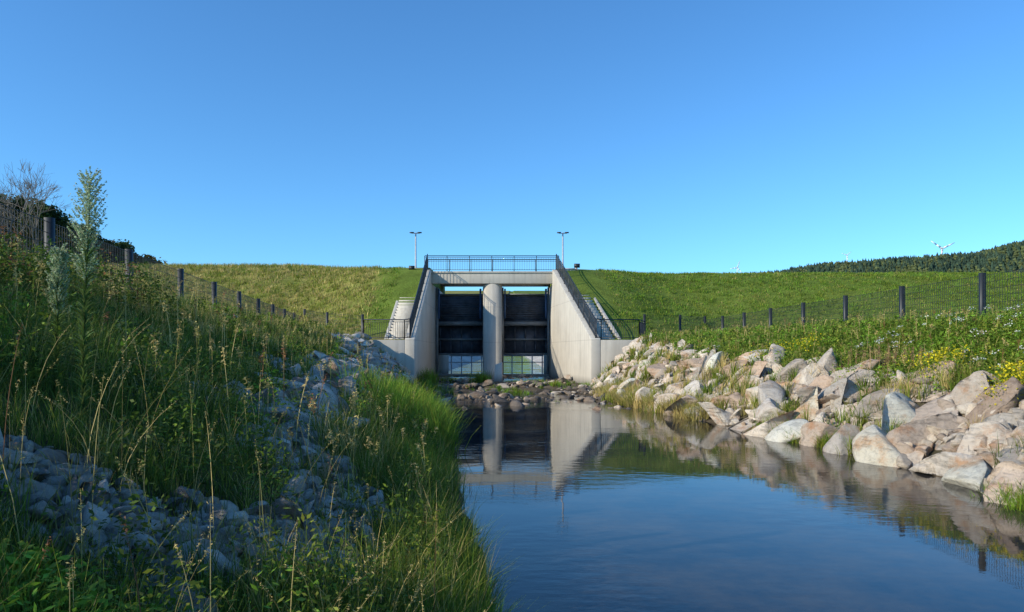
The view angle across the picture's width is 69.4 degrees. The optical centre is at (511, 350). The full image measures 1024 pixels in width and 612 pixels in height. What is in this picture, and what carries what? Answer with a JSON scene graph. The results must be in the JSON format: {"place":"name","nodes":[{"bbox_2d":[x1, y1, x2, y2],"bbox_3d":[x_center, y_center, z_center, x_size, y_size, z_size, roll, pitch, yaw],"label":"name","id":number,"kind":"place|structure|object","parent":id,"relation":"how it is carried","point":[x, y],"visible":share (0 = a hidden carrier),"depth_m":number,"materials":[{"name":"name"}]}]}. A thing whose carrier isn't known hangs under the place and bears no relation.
{"place":"outdoors","nodes":[
{"label":"outdoors","id":0,"kind":"place"},
{"bbox_2d":[0,266,1023,611],"bbox_3d":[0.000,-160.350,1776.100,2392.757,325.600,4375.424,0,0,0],"label":"ground","id":1,"kind":"structure","parent":0,"point":[592,284],"depth_m":50.60,"materials":[{"name":"green plant"}]},
{"bbox_2d":[0,217,37,262],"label":"shrub","id":2,"kind":"object","parent":1,"relation":"on","point":[8,233],"visible":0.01,"depth_m":24.44,"materials":[{"name":"green plant"}]},
{"bbox_2d":[0,158,70,259],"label":"bare tree","id":3,"kind":"object","parent":1,"relation":"on","point":[28,187],"visible":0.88,"depth_m":28.91,"materials":[{"name":"brown plant"}]},
{"bbox_2d":[0,203,79,260],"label":"shrub","id":4,"kind":"object","parent":1,"relation":"on","point":[28,233],"visible":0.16,"depth_m":29.76,"materials":[{"name":"green plant"}]},
{"bbox_2d":[37,243,75,394],"bbox_3d":[-3.310,-0.212,5.349,0.340,1.154,0.337,0,0,-20],"label":"horseweed plant","id":5,"kind":"object","parent":1,"relation":"on","point":[58,293],"visible":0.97,"depth_m":5.33,"materials":[{"name":"green plant"}]},
{"bbox_2d":[54,166,107,424],"bbox_3d":[-2.895,-0.352,5.005,0.359,1.793,0.343,0,0,0],"label":"horseweed plant","id":6,"kind":"object","parent":1,"relation":"on","point":[86,250],"visible":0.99,"depth_m":4.99,"materials":[{"name":"green plant"}]},
{"bbox_2d":[0,194,167,264],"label":"distant trees","id":7,"kind":"object","parent":1,"relation":"on","point":[61,219],"visible":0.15,"depth_m":71.38,"materials":[{"name":"green plant"}]},
{"bbox_2d":[0,203,300,320],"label":"fence","id":8,"kind":"object","parent":1,"relation":"on","point":[180,275],"visible":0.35,"depth_m":18.80,"materials":[{"name":"grey metal"}]},
{"bbox_2d":[0,270,383,352],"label":"dry grass crest","id":9,"kind":"object","parent":1,"relation":"on","point":[219,313],"visible":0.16,"depth_m":12.94,"materials":[{"name":"green plant"}]},
{"bbox_2d":[0,302,461,611],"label":"bank rubble","id":10,"kind":"object","parent":1,"relation":"on","point":[61,458],"visible":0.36,"depth_m":4.31,"materials":[{"name":"grey stone"}]},
{"bbox_2d":[0,226,479,611],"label":"leafy weeds","id":11,"kind":"object","parent":1,"relation":"on","point":[43,575],"visible":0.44,"depth_m":5.17,"materials":[{"name":"green plant"}]},
{"bbox_2d":[0,235,491,611],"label":"seed stalks","id":12,"kind":"object","parent":1,"relation":"on","point":[314,404],"visible":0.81,"depth_m":6.17,"materials":[{"name":"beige plant"}]},
{"bbox_2d":[0,245,522,611],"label":"bank grass","id":13,"kind":"structure","parent":1,"relation":"on","point":[366,460],"depth_m":5.38,"materials":[{"name":"green plant"}]},
{"bbox_2d":[303,309,363,331],"bbox_3d":[-11.437,-1.405,45.219,1.059,2.710,8.025,0,0,-40],"label":"fence","id":14,"kind":"object","parent":1,"relation":"on","point":[327,319],"visible":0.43,"depth_m":43.95,"materials":[{"name":"grey metal"}]},
{"bbox_2d":[410,232,421,267],"bbox_3d":[-6.950,-6.765,53.360,0.820,3.730,0.480,0,0,0],"label":"floodlight mast","id":15,"kind":"object","parent":1,"relation":"on","point":[415,233],"visible":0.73,"depth_m":53.35,"materials":[{"name":"metal"}]},
{"bbox_2d":[405,270,430,380],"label":"side wall","id":16,"kind":"structure","parent":1,"relation":"on","point":[418,350],"depth_m":44.78,"materials":[{"name":"concrete"}]},
{"bbox_2d":[410,254,427,337],"bbox_3d":[-5.730,-3.739,46.025,0.053,6.178,11.805,0,0,-2],"label":"metal railing","id":17,"kind":"object","parent":16,"relation":"on","point":[417,297],"visible":1,"depth_m":45.01,"materials":[{"name":"metal"}]},
{"bbox_2d":[315,357,546,611],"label":"waterside grass","id":18,"kind":"structure","parent":1,"relation":"on","point":[426,407],"depth_m":6.55,"materials":[{"name":"green plant"}]},
{"bbox_2d":[431,284,551,377],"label":"abutment walls","id":19,"kind":"structure","parent":1,"relation":"on","point":[443,364],"depth_m":54.36,"materials":[{"name":"concrete"}]},
{"bbox_2d":[431,271,551,286],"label":"bridge deck","id":20,"kind":"structure","parent":19,"relation":"on","point":[503,278],"depth_m":52.00,"materials":[{"name":"concrete"}]},
{"bbox_2d":[424,255,558,270],"bbox_3d":[-1.425,-6.165,52.100,9.497,1.131,0.053,0,0,0],"label":"metal railing","id":21,"kind":"object","parent":20,"relation":"on","point":[491,257],"visible":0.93,"depth_m":52.09,"materials":[{"name":"metal"}]},
{"bbox_2d":[428,259,554,270],"bbox_3d":[-1.425,-6.165,54.200,9.497,1.131,0.053,0,0,0],"label":"metal railing","id":22,"kind":"object","parent":20,"relation":"on","point":[492,260],"visible":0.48,"depth_m":54.17,"materials":[{"name":"metal"}]},
{"bbox_2d":[436,287,548,373],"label":"gate girders","id":23,"kind":"object","parent":19,"relation":"attached to","point":[480,323],"visible":0.73,"depth_m":54.90,"materials":[{"name":"black metal"}]},
{"bbox_2d":[438,289,546,318],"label":"hydraulic arms","id":24,"kind":"object","parent":23,"relation":"attached to","point":[504,303],"visible":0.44,"depth_m":54.60},
{"bbox_2d":[439,295,546,352],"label":"sluice gates","id":25,"kind":"object","parent":23,"relation":"attached to","point":[466,307],"visible":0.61,"depth_m":55.64,"materials":[{"name":"metal"}]},
{"bbox_2d":[449,355,542,371],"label":"trash rack","id":26,"kind":"object","parent":19,"relation":"attached to","point":[481,362],"visible":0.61,"depth_m":65.95,"materials":[{"name":"grey metal"}]},
{"bbox_2d":[483,284,501,377],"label":"pier column","id":27,"kind":"structure","parent":1,"relation":"on","point":[492,325],"depth_m":52.12,"materials":[{"name":"grey concrete"}]},
{"bbox_2d":[436,374,549,375],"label":"gate sill","id":28,"kind":"structure","parent":1,"relation":"on","point":[503,374],"depth_m":55.98,"materials":[{"name":"concrete"}]},
{"bbox_2d":[494,362,502,381],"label":"baffle block","id":29,"kind":"structure","parent":1,"relation":"on","point":[498,375],"depth_m":46.03,"materials":[{"name":"concrete"}]},
{"bbox_2d":[369,340,632,372],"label":"wing walls","id":30,"kind":"structure","parent":1,"relation":"on","point":[611,350],"depth_m":40.00,"materials":[{"name":"concrete"}]},
{"bbox_2d":[362,318,409,339],"bbox_3d":[-7.541,-1.190,40.721,3.916,1.180,1.591,0,0,38],"label":"metal railing","id":31,"kind":"object","parent":30,"relation":"on","point":[404,337],"visible":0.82,"depth_m":40.13,"materials":[{"name":"metal"}]},
{"bbox_2d":[596,318,644,339],"bbox_3d":[6.537,-1.190,40.767,3.876,1.180,1.484,0,0,-38],"label":"metal railing","id":32,"kind":"object","parent":30,"relation":"on","point":[641,327],"visible":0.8,"depth_m":40.14,"materials":[{"name":"metal"}]},
{"bbox_2d":[387,268,614,338],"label":"stair flights","id":33,"kind":"object","parent":1,"relation":"on","point":[403,310],"visible":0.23,"depth_m":44.52,"materials":[{"name":"concrete"}]},
{"bbox_2d":[384,268,620,338],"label":"stair cheeks","id":34,"kind":"object","parent":1,"relation":"on","point":[608,322],"visible":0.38,"depth_m":44.50,"materials":[{"name":"grey concrete"}]},
{"bbox_2d":[417,366,598,402],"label":"river plants","id":35,"kind":"object","parent":1,"relation":"on","point":[429,378],"visible":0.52,"depth_m":39.07,"materials":[{"name":"green plant"}]},
{"bbox_2d":[418,374,630,409],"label":"river stones","id":36,"kind":"object","parent":1,"relation":"on","point":[494,395],"visible":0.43,"depth_m":31.93,"materials":[{"name":"grey stone"}]},
{"bbox_2d":[67,262,1023,334],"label":"embankment grass","id":37,"kind":"structure","parent":1,"relation":"on","point":[337,270],"depth_m":53.48,"materials":[{"name":"green plant"}]},
{"bbox_2d":[557,232,568,265],"bbox_3d":[3.670,-6.765,53.360,0.820,3.730,0.480,0,0,0],"label":"floodlight mast","id":38,"kind":"object","parent":1,"relation":"on","point":[562,233],"visible":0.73,"depth_m":53.36,"materials":[{"name":"metal"}]},
{"bbox_2d":[552,270,600,384],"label":"side wall","id":39,"kind":"structure","parent":1,"relation":"on","point":[576,350],"depth_m":45.55,"materials":[{"name":"concrete"}]},
{"bbox_2d":[556,254,595,337],"bbox_3d":[3.815,-3.739,46.025,0.053,6.178,11.889,0,0,-7],"label":"metal railing","id":40,"kind":"object","parent":39,"relation":"on","point":[567,281],"visible":1,"depth_m":45.08,"materials":[{"name":"metal"}]},
{"bbox_2d":[643,314,705,334],"bbox_3d":[10.334,-1.155,44.943,0.943,2.210,7.469,0,0,42],"label":"fence","id":41,"kind":"object","parent":1,"relation":"on","point":[686,322],"visible":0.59,"depth_m":43.88,"materials":[{"name":"grey metal"}]},
{"bbox_2d":[588,302,1023,514],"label":"bankside tufts","id":42,"kind":"object","parent":1,"relation":"on","point":[644,402],"visible":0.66,"depth_m":20.07,"materials":[{"name":"green plant"}]},
{"bbox_2d":[590,333,1023,504],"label":"riprap rocks","id":43,"kind":"object","parent":1,"relation":"on","point":[938,421],"visible":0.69,"depth_m":14.14,"materials":[{"name":"grey stone"}]},
{"bbox_2d":[642,307,1023,394],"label":"bank vegetation","id":44,"kind":"object","parent":1,"relation":"on","point":[837,339],"visible":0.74,"depth_m":18.80,"materials":[{"name":"green plant"}]},
{"bbox_2d":[704,269,1023,329],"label":"fence","id":45,"kind":"object","parent":1,"relation":"on","point":[981,291],"visible":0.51,"depth_m":23.49,"materials":[{"name":"grey metal"}]},
{"bbox_2d":[744,304,1023,406],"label":"yellow wildflowers","id":46,"kind":"object","parent":1,"relation":"on","point":[1004,370],"visible":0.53,"depth_m":14.95,"materials":[{"name":"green plant"}]},
{"bbox_2d":[0,0,1023,290],"label":"sky","id":47,"kind":"structure","parent":0,"point":[670,136],"materials":[{"name":"blue"}]},
{"bbox_2d":[427,356,1023,611],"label":"river water","id":48,"kind":"structure","parent":0,"point":[607,509],"depth_m":8.24,"materials":[{"name":"blue liquid"}]},
{"bbox_2d":[931,241,954,253],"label":"wind turbine","id":49,"kind":"object","parent":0,"point":[941,248],"visible":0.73,"depth_m":2498.39,"materials":[{"name":"white paint"}]},
{"bbox_3d":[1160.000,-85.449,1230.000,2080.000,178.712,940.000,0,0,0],"label":"wooded hill","id":50,"kind":"structure","parent":0,"visible":0},
{"bbox_2d":[750,240,1023,273],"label":"forest trees","id":51,"kind":"object","parent":50,"relation":"on","point":[1002,257],"visible":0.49,"depth_m":997.38,"materials":[{"name":"green plant"}]}
]}

